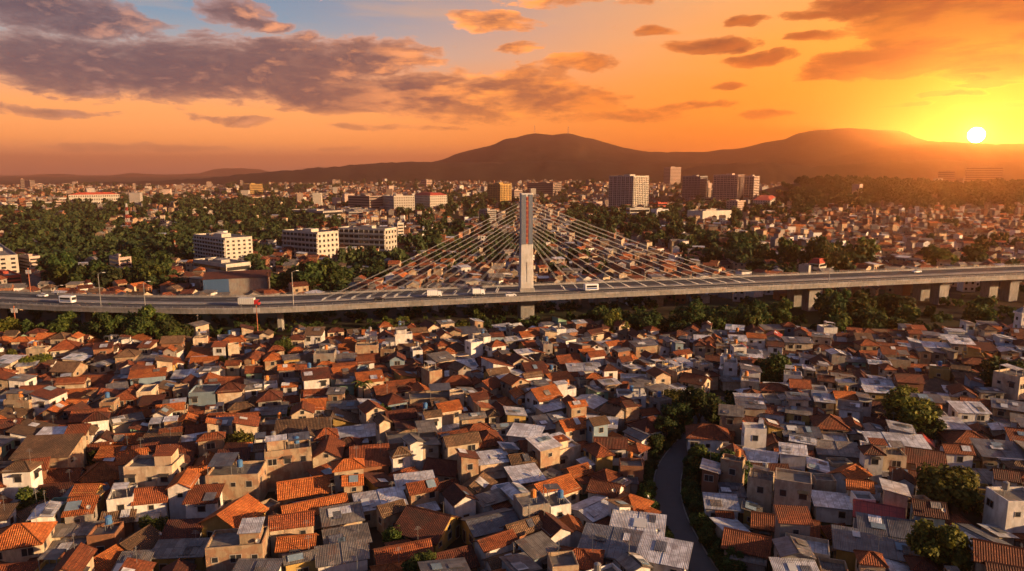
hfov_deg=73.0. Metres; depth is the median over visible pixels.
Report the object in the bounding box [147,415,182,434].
house
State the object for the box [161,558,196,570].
house
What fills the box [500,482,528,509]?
house
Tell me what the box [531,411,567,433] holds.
house
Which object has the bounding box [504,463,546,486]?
house
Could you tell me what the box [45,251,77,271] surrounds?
tree
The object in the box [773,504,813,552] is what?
house
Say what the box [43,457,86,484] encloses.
house
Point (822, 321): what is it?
tree
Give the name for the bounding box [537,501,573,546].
house
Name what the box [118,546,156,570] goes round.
house
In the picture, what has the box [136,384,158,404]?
house
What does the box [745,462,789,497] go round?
house
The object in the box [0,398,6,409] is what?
house
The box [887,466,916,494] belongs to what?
house
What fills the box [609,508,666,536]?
house
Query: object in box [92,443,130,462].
house
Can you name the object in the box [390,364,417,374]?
house
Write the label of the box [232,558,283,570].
house
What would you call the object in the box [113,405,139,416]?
house
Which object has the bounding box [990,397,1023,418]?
house
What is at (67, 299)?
bus
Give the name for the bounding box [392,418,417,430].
house
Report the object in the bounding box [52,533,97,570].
house
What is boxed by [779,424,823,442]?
house
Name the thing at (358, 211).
building
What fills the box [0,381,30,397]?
house
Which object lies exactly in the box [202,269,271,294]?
warehouse
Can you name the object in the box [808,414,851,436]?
house
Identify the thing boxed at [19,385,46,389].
house
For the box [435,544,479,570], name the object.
house
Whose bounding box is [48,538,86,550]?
house
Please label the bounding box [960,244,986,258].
tree
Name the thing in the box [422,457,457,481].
house
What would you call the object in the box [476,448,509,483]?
house
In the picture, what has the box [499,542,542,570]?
house
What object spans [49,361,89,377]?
house
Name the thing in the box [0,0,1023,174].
sky
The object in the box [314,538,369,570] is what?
house
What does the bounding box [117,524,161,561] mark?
house
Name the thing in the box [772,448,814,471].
house
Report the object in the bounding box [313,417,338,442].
house
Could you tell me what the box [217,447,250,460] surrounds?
house
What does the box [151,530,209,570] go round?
house
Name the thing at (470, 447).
window
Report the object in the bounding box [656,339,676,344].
house
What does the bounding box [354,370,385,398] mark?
house
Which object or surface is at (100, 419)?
house
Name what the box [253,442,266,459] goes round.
house
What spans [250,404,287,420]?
house
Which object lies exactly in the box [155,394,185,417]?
house
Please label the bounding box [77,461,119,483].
house
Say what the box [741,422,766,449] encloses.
house
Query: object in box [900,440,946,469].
house
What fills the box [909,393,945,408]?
house
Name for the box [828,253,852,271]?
tree
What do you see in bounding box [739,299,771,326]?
tree
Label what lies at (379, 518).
window
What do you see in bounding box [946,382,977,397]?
house
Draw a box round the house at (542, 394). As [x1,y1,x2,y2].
[522,384,563,414]
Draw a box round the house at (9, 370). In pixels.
[0,367,18,373]
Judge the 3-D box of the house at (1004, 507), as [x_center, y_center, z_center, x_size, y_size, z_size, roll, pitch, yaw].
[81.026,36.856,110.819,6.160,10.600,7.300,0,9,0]
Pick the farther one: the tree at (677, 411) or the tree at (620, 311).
the tree at (620, 311)
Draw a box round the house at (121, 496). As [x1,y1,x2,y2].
[106,482,137,511]
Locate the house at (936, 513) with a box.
[907,498,949,528]
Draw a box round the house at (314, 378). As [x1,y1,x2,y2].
[300,367,331,389]
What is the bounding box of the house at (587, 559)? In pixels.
[558,535,604,570]
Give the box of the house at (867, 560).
[853,536,888,570]
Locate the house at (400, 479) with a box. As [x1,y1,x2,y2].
[393,470,434,495]
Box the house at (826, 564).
[817,557,848,570]
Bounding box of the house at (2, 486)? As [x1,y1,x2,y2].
[0,468,6,495]
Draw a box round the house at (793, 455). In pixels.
[778,442,807,471]
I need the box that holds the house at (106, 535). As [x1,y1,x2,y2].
[86,514,124,556]
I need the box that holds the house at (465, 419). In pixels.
[456,403,486,428]
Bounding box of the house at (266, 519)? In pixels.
[263,512,276,551]
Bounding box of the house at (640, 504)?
[614,491,660,513]
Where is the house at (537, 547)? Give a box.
[514,531,561,570]
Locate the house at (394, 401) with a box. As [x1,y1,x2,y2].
[375,384,408,409]
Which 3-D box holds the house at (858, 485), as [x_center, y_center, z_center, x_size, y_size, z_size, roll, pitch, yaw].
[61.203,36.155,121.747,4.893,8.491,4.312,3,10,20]
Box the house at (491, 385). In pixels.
[473,370,502,397]
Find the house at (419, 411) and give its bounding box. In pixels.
[415,402,433,420]
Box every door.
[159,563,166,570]
[456,524,459,538]
[463,529,465,543]
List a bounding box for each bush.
[636,479,656,498]
[642,492,655,500]
[643,472,653,480]
[644,459,658,469]
[647,498,660,509]
[649,449,660,459]
[656,447,662,454]
[662,438,672,447]
[662,441,669,449]
[665,530,674,538]
[678,422,685,431]
[681,476,700,487]
[682,487,699,506]
[684,489,702,504]
[688,511,709,529]
[696,519,715,534]
[698,527,716,543]
[707,540,720,561]
[711,417,719,425]
[721,545,743,569]
[723,563,746,570]
[724,390,733,400]
[726,560,747,570]
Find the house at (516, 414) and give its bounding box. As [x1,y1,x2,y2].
[502,406,527,423]
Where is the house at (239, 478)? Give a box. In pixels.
[205,452,267,504]
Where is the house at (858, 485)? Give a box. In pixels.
[844,468,875,495]
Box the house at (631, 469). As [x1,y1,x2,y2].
[619,457,642,494]
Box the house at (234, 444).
[223,442,252,448]
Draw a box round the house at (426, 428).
[385,419,439,466]
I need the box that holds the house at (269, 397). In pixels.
[256,389,288,415]
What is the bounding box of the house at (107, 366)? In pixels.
[88,358,115,373]
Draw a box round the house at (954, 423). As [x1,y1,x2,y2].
[933,416,971,445]
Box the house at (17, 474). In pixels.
[0,451,43,503]
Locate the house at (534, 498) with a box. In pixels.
[513,489,549,519]
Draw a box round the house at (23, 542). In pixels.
[0,510,57,562]
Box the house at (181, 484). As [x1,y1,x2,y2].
[165,468,200,518]
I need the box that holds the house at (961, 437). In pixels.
[938,430,988,444]
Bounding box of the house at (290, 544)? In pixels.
[274,520,318,570]
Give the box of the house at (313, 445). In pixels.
[310,433,316,451]
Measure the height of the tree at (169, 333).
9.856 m
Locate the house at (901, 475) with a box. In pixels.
[887,467,916,494]
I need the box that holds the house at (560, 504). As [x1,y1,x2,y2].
[542,483,572,518]
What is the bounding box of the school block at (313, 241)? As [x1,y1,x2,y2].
[281,228,338,257]
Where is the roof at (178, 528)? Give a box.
[160,518,203,538]
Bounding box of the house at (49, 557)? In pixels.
[35,549,65,570]
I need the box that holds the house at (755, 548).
[721,527,772,570]
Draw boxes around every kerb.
[653,415,694,498]
[680,470,718,570]
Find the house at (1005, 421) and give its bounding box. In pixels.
[991,415,1010,426]
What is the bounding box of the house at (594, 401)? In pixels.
[576,387,608,411]
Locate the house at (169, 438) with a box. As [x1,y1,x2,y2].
[139,427,182,444]
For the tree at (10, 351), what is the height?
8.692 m
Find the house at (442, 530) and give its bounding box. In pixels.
[392,501,461,552]
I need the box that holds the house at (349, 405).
[325,400,359,419]
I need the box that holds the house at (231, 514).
[197,493,268,537]
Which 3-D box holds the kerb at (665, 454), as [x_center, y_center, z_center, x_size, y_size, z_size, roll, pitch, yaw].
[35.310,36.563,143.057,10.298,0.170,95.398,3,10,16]
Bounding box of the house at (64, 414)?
[56,401,91,419]
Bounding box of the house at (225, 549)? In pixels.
[205,517,270,570]
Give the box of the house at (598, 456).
[575,431,615,471]
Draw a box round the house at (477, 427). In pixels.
[460,423,493,431]
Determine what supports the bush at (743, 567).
on the ground
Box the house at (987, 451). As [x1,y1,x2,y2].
[969,436,1023,468]
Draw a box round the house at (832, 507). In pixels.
[811,490,852,524]
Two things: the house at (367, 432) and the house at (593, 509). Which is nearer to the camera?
the house at (593, 509)
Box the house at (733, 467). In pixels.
[720,449,748,484]
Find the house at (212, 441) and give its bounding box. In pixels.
[196,421,225,456]
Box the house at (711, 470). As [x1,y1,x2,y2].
[700,452,722,494]
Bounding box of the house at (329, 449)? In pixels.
[312,434,345,467]
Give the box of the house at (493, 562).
[481,549,521,570]
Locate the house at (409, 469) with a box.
[387,466,419,479]
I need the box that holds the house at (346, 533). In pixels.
[321,517,372,563]
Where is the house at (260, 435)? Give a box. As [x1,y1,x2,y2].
[254,431,275,442]
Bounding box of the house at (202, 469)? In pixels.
[186,455,212,483]
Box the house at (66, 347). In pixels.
[48,339,83,356]
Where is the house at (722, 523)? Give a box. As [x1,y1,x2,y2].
[709,517,752,540]
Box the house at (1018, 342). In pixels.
[1012,338,1023,346]
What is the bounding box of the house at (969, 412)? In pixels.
[947,401,991,424]
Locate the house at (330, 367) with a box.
[311,365,332,372]
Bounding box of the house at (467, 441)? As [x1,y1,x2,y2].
[440,431,481,459]
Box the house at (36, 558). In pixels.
[27,538,67,561]
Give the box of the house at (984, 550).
[969,538,1023,570]
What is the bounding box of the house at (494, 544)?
[471,529,518,570]
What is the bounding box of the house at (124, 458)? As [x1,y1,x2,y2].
[115,437,150,482]
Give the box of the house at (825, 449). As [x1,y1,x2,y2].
[814,439,859,462]
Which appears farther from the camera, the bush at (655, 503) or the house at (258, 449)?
the house at (258, 449)
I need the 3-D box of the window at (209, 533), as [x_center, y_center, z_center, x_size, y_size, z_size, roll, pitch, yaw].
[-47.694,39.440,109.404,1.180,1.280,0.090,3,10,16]
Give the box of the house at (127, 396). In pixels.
[114,388,138,407]
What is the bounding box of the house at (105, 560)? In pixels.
[93,544,124,570]
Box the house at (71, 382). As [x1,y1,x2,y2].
[54,376,91,388]
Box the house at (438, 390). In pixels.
[408,383,450,403]
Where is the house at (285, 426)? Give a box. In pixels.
[274,413,331,434]
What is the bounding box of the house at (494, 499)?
[474,488,511,513]
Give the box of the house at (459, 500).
[441,482,478,517]
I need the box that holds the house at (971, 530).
[950,522,1010,570]
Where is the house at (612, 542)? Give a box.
[577,522,643,567]
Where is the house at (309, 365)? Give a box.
[299,362,329,385]
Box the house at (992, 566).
[980,560,1023,570]
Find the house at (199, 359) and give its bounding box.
[189,350,219,365]
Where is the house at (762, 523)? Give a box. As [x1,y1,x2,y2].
[750,511,820,546]
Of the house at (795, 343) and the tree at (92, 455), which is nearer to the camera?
the tree at (92, 455)
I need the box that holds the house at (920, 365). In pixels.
[911,357,951,371]
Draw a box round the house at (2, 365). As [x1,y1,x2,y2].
[0,363,9,368]
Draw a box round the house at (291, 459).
[264,431,311,491]
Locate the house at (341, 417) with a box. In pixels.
[331,407,360,426]
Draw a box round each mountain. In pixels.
[434,133,726,163]
[668,128,926,164]
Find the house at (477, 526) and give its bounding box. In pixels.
[458,508,519,549]
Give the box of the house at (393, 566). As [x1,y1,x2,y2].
[369,547,404,570]
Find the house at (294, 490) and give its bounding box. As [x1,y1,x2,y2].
[275,474,330,512]
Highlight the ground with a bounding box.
[0,175,1023,570]
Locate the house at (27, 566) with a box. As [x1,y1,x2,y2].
[0,560,42,570]
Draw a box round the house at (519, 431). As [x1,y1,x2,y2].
[506,419,544,444]
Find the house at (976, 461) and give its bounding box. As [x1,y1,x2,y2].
[971,442,981,467]
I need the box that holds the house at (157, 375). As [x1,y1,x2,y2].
[128,362,166,384]
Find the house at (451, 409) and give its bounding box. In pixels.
[431,399,462,424]
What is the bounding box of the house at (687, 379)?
[678,371,712,393]
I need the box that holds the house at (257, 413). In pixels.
[216,411,262,433]
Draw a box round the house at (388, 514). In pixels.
[372,499,405,535]
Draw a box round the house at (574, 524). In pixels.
[559,514,583,547]
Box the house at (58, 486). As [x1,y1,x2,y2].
[38,473,79,496]
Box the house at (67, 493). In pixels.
[62,485,73,496]
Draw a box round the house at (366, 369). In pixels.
[360,367,373,371]
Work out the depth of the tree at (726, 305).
258.46 m
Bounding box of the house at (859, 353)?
[855,350,877,356]
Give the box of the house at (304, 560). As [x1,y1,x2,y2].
[281,535,317,570]
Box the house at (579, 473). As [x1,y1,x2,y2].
[560,462,594,494]
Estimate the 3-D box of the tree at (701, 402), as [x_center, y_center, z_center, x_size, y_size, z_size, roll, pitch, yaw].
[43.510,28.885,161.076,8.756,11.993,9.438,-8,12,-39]
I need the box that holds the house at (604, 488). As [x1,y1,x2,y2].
[585,478,625,498]
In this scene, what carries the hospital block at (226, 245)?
on the ground
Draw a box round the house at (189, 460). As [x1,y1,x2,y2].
[170,444,195,468]
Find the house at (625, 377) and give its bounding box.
[620,373,646,381]
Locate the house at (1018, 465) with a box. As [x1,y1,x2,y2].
[1000,460,1023,470]
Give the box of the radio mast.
[125,203,130,225]
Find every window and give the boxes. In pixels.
[0,258,16,271]
[5,443,11,451]
[10,474,21,482]
[10,515,13,524]
[14,440,20,445]
[20,547,34,556]
[33,468,42,479]
[35,401,44,407]
[60,415,68,419]
[96,490,104,501]
[96,546,104,553]
[116,504,124,510]
[124,474,135,482]
[126,400,133,405]
[132,379,138,383]
[146,476,152,481]
[148,504,154,509]
[157,473,168,482]
[172,411,180,416]
[177,492,182,497]
[179,462,186,471]
[184,559,194,563]
[190,396,197,402]
[193,236,224,242]
[193,262,225,270]
[194,240,224,246]
[194,243,224,250]
[194,247,224,254]
[194,251,225,257]
[194,504,205,511]
[206,442,215,449]
[207,531,212,537]
[211,557,218,563]
[227,265,249,270]
[229,554,241,562]
[230,482,235,486]
[245,480,252,487]
[267,458,276,465]
[282,232,316,236]
[283,237,316,241]
[283,242,317,246]
[283,247,317,252]
[283,455,291,463]
[289,549,300,551]
[297,566,308,570]
[300,455,306,461]
[320,380,326,386]
[324,212,341,214]
[338,229,383,232]
[339,234,384,238]
[339,239,384,243]
[345,245,384,248]
[364,513,370,521]
[378,515,381,525]
[394,197,413,208]
[429,491,435,498]
[448,530,451,540]
[467,463,472,470]
[468,444,475,450]
[469,533,472,543]
[514,418,519,422]
[541,558,546,570]
[557,511,562,517]
[560,456,567,464]
[571,493,575,500]
[579,428,586,434]
[603,558,612,564]
[609,177,612,206]
[613,177,616,206]
[614,452,621,457]
[617,177,620,206]
[621,177,624,204]
[625,177,628,203]
[629,177,632,206]
[630,210,648,211]
[704,474,713,481]
[713,176,715,196]
[716,176,719,199]
[720,176,722,200]
[723,176,726,198]
[726,417,733,424]
[727,176,729,198]
[729,468,735,475]
[730,176,733,198]
[734,176,736,196]
[744,177,748,195]
[749,177,753,198]
[752,435,758,440]
[756,486,763,493]
[759,530,769,535]
[779,489,786,496]
[792,529,799,534]
[798,490,808,500]
[830,546,835,557]
[838,511,845,518]
[870,456,880,464]
[877,488,882,499]
[891,460,900,467]
[956,456,963,462]
[966,170,1002,170]
[966,172,1002,172]
[966,175,1001,175]
[966,177,1001,177]
[967,168,1002,168]
[970,555,975,570]
[976,415,984,420]
[986,497,993,508]
[997,409,1005,415]
[1007,381,1014,388]
[1014,512,1020,516]
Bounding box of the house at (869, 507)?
[852,498,905,527]
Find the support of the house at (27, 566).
on the ground
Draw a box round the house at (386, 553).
[371,526,433,564]
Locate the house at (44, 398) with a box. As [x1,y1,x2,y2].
[28,380,68,415]
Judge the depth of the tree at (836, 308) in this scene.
255.51 m
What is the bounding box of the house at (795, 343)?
[781,336,814,350]
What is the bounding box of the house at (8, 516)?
[0,497,18,527]
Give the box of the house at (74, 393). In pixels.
[66,383,98,398]
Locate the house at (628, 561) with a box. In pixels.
[615,540,653,570]
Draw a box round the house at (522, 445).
[514,439,527,452]
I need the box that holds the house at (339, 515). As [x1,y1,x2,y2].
[319,501,364,529]
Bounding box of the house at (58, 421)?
[43,415,67,423]
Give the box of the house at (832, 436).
[820,431,848,441]
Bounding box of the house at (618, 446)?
[592,436,628,465]
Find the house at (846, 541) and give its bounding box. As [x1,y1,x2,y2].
[830,524,924,570]
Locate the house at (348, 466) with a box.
[331,446,365,493]
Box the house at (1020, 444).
[1014,440,1023,450]
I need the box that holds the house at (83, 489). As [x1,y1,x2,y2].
[68,483,107,520]
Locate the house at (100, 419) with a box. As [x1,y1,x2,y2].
[82,411,111,435]
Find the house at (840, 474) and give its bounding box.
[826,462,877,492]
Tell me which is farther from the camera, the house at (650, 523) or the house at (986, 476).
the house at (986, 476)
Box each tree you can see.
[0,316,23,331]
[2,229,29,241]
[5,349,17,354]
[15,485,47,510]
[18,353,52,364]
[40,270,60,287]
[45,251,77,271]
[47,263,75,284]
[47,310,76,332]
[59,263,87,287]
[67,271,90,280]
[69,322,101,336]
[72,259,103,275]
[84,259,105,277]
[88,311,119,334]
[88,449,97,464]
[91,265,124,287]
[100,303,122,317]
[102,311,138,340]
[120,245,147,266]
[120,314,154,339]
[123,258,148,280]
[125,270,146,283]
[134,263,162,281]
[137,304,168,335]
[137,514,168,531]
[143,259,166,278]
[146,250,172,269]
[154,314,194,342]
[155,326,185,342]
[167,314,184,323]
[219,355,227,362]
[225,428,256,443]
[233,319,242,327]
[240,321,256,331]
[250,322,263,330]
[268,272,288,288]
[273,335,295,354]
[282,262,304,282]
[287,404,295,415]
[290,260,322,281]
[315,262,331,283]
[317,256,329,267]
[318,272,327,283]
[323,259,352,286]
[332,269,353,280]
[352,380,372,397]
[370,321,381,328]
[380,403,391,410]
[381,525,403,544]
[382,316,394,327]
[391,318,406,332]
[400,549,436,570]
[454,319,471,326]
[471,308,484,320]
[483,316,492,328]
[586,305,608,320]
[596,311,604,320]
[601,308,629,332]
[609,307,624,318]
[621,310,633,328]
[622,312,637,327]
[631,309,662,330]
[646,433,664,450]
[647,309,664,328]
[653,416,676,438]
[660,399,694,427]
[661,389,683,403]
[665,316,676,329]
[668,319,690,331]
[669,322,680,330]
[674,298,704,323]
[678,386,721,423]
[688,443,718,471]
[692,305,717,325]
[700,316,713,328]
[705,309,735,329]
[707,392,725,419]
[715,448,752,485]
[716,307,736,320]
[717,304,731,310]
[721,310,740,327]
[727,306,738,312]
[728,237,752,249]
[737,307,763,325]
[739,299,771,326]
[753,351,791,381]
[765,303,783,320]
[767,297,792,323]
[774,318,784,323]
[777,236,800,258]
[805,235,836,250]
[808,244,834,267]
[812,288,833,311]
[814,243,834,252]
[819,299,850,322]
[819,314,834,324]
[820,250,844,268]
[821,288,851,307]
[827,313,851,332]
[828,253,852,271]
[833,243,853,257]
[847,290,877,314]
[848,242,876,257]
[852,307,872,327]
[856,236,881,255]
[860,310,887,328]
[872,296,884,311]
[876,293,892,308]
[880,387,938,431]
[883,294,916,316]
[887,317,913,328]
[893,304,921,321]
[894,384,919,392]
[905,517,973,570]
[906,404,947,439]
[915,462,984,516]
[923,248,952,264]
[928,246,958,264]
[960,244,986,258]
[961,305,996,322]
[968,295,997,316]
[977,355,1023,386]
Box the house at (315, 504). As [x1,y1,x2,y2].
[279,483,348,529]
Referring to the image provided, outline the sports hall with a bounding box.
[292,209,342,218]
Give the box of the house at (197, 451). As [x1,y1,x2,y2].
[195,430,226,456]
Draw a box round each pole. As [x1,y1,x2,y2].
[11,306,17,317]
[25,268,30,291]
[253,305,259,330]
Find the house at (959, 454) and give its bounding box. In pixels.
[937,444,975,467]
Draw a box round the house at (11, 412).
[0,407,34,418]
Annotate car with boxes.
[36,293,47,296]
[374,296,384,300]
[505,292,516,295]
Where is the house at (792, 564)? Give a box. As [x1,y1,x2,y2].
[769,552,818,570]
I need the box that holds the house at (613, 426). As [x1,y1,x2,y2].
[586,415,618,433]
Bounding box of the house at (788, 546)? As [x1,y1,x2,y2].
[772,535,816,559]
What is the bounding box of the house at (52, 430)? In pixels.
[36,426,66,434]
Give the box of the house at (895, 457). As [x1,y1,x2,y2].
[867,437,906,479]
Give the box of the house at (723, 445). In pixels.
[716,442,743,451]
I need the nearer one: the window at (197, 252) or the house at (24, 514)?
the house at (24, 514)
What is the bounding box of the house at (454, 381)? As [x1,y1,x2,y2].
[441,375,472,388]
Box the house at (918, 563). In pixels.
[903,555,938,570]
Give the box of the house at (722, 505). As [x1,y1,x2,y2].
[702,492,740,519]
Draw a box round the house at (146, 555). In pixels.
[111,549,155,570]
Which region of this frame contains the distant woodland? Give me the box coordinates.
[0,174,1023,292]
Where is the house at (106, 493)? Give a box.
[103,488,110,509]
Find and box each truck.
[238,297,260,305]
[427,289,441,297]
[472,288,484,295]
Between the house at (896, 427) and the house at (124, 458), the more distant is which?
the house at (896, 427)
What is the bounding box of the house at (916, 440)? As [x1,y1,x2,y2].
[861,428,931,448]
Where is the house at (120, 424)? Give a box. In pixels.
[109,411,144,433]
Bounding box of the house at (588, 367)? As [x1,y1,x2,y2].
[565,362,600,375]
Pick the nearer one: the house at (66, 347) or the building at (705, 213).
the house at (66, 347)
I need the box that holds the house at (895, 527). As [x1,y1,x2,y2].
[855,511,914,538]
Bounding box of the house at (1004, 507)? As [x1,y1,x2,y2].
[982,481,1023,546]
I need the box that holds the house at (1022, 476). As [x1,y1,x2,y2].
[1017,471,1023,486]
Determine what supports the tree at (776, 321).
on the ground
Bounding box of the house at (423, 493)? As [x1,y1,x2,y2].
[402,478,441,510]
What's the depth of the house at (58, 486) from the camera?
124.85 m
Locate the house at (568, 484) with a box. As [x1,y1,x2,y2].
[525,473,581,504]
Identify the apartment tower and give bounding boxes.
[487,182,510,205]
[511,189,521,201]
[608,174,648,207]
[663,167,680,184]
[682,175,707,199]
[712,174,744,200]
[743,175,759,199]
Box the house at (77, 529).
[52,512,104,544]
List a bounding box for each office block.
[348,194,382,209]
[383,194,414,211]
[415,192,446,210]
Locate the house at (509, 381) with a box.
[500,373,530,398]
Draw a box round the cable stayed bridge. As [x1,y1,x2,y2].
[0,193,1023,330]
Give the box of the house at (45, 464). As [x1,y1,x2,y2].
[26,456,50,479]
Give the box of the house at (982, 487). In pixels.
[958,474,988,512]
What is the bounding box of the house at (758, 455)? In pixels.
[743,447,778,462]
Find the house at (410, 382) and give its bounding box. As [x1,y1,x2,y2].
[385,378,415,385]
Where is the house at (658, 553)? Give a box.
[635,533,692,570]
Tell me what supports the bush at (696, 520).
on the ground
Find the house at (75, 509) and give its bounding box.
[61,494,98,523]
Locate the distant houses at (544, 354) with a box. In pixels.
[0,178,1023,570]
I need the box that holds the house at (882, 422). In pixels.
[862,413,902,431]
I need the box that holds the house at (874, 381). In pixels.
[857,371,894,388]
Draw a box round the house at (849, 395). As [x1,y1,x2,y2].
[830,383,858,416]
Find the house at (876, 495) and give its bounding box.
[872,485,880,502]
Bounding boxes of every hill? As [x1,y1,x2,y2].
[0,160,711,184]
[23,174,81,175]
[109,167,327,175]
[642,159,1023,183]
[797,141,1023,166]
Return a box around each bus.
[58,295,75,303]
[583,283,598,290]
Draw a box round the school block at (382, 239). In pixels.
[338,225,396,251]
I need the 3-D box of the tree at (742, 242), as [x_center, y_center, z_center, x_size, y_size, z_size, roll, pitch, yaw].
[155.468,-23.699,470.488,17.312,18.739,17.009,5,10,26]
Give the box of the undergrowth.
[7,285,1023,339]
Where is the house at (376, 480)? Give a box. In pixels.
[363,472,394,491]
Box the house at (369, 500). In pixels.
[352,481,408,527]
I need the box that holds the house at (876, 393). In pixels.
[861,385,896,400]
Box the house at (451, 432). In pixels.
[437,428,467,458]
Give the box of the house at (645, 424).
[624,415,675,438]
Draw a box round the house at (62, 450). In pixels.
[8,433,84,467]
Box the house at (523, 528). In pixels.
[499,504,542,548]
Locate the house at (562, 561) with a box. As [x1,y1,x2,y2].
[547,540,578,570]
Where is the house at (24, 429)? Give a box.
[5,412,57,448]
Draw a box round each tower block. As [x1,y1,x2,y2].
[20,178,24,189]
[24,180,34,187]
[327,179,339,186]
[394,221,403,241]
[421,179,431,186]
[527,182,561,195]
[938,171,954,181]
[964,166,1002,181]
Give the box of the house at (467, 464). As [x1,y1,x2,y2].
[455,447,480,484]
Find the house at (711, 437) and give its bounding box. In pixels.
[684,423,731,453]
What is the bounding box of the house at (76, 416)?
[67,407,112,422]
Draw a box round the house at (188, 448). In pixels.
[155,441,195,457]
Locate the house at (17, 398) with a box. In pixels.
[3,389,34,417]
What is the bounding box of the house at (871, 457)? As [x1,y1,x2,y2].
[857,444,886,485]
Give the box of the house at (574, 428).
[551,415,586,441]
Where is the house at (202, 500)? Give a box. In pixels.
[182,483,225,518]
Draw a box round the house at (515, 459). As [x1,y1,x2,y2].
[505,451,537,465]
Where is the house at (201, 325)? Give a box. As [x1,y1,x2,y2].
[185,314,210,339]
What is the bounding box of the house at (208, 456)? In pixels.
[192,445,214,465]
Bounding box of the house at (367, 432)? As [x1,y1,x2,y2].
[333,423,375,444]
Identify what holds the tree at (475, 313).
on the ground
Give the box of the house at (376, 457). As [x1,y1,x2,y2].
[349,440,390,473]
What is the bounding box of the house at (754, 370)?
[739,362,762,390]
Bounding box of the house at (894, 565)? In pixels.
[884,558,909,570]
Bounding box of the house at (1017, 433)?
[1003,426,1023,440]
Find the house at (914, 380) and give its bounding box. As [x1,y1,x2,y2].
[890,366,925,392]
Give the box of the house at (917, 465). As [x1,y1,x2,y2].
[915,463,936,490]
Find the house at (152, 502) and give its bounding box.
[130,485,169,531]
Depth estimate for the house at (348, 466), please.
124.82 m
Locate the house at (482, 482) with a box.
[462,472,497,494]
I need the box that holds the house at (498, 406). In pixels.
[491,401,505,422]
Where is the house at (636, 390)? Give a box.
[614,382,645,408]
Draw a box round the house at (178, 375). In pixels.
[170,363,198,382]
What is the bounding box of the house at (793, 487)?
[773,467,811,513]
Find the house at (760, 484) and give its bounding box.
[746,463,774,513]
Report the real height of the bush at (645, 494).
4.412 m
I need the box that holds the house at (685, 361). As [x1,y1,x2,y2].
[662,357,692,366]
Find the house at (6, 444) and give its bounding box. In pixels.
[0,435,17,456]
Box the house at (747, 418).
[742,415,778,422]
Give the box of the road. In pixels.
[654,396,725,570]
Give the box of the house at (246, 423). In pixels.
[233,413,264,439]
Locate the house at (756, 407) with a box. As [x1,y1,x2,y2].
[734,396,766,418]
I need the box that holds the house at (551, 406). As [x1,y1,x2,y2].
[533,400,565,414]
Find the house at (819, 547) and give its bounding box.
[785,532,829,563]
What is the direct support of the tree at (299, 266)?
on the ground
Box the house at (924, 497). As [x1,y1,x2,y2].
[907,485,929,514]
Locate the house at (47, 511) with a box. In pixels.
[26,490,63,523]
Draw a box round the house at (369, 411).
[357,399,387,423]
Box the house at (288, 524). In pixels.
[266,510,315,557]
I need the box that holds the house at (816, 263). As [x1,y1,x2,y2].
[808,258,826,272]
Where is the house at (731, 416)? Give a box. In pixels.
[718,399,744,444]
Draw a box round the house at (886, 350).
[876,346,908,357]
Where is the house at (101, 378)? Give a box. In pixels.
[80,374,113,386]
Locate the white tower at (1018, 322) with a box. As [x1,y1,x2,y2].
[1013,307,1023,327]
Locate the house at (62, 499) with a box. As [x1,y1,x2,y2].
[51,489,72,522]
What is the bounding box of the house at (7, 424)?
[0,417,24,435]
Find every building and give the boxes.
[0,202,17,207]
[0,243,19,273]
[0,269,21,283]
[19,254,39,270]
[26,202,51,207]
[55,200,64,206]
[68,192,119,203]
[109,253,131,278]
[193,257,250,271]
[219,188,232,193]
[243,183,262,194]
[337,207,382,217]
[479,208,495,223]
[626,207,649,216]
[649,202,666,208]
[651,208,668,216]
[687,209,731,219]
[693,197,711,200]
[726,199,745,210]
[753,195,775,206]
[798,263,812,272]
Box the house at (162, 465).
[121,445,186,486]
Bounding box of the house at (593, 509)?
[571,496,610,526]
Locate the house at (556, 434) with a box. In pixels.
[550,432,573,440]
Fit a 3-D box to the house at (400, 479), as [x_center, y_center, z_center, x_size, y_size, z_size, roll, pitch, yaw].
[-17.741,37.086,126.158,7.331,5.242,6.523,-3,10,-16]
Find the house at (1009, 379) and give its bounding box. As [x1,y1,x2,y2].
[992,363,1023,399]
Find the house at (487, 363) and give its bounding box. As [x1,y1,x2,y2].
[481,357,514,371]
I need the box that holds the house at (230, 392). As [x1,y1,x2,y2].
[215,382,245,403]
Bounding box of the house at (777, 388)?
[759,382,788,393]
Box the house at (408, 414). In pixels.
[383,399,417,430]
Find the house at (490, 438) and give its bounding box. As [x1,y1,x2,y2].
[478,429,504,450]
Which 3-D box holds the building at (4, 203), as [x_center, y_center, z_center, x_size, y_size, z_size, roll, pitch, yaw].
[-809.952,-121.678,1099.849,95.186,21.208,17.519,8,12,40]
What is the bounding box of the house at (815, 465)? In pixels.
[806,456,837,472]
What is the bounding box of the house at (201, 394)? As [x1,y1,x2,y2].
[186,379,220,406]
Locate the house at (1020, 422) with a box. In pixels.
[1014,417,1023,427]
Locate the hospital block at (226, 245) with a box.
[192,232,253,267]
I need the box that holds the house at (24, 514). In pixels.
[16,490,46,521]
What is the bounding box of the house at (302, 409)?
[290,399,314,418]
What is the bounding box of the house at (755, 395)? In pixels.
[733,387,766,402]
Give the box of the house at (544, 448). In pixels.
[525,433,562,471]
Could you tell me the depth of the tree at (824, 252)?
396.01 m
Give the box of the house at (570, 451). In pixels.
[553,434,580,471]
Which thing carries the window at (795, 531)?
in the house at (793, 519)
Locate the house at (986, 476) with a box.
[972,468,992,486]
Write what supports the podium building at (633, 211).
on the ground
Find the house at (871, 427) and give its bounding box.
[862,422,885,431]
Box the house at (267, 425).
[260,412,291,435]
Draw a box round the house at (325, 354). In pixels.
[312,343,336,363]
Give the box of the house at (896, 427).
[885,419,915,433]
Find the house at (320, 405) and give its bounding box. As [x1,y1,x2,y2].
[301,398,328,416]
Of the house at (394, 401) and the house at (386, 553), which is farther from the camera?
the house at (394, 401)
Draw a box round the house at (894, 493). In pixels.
[877,468,910,518]

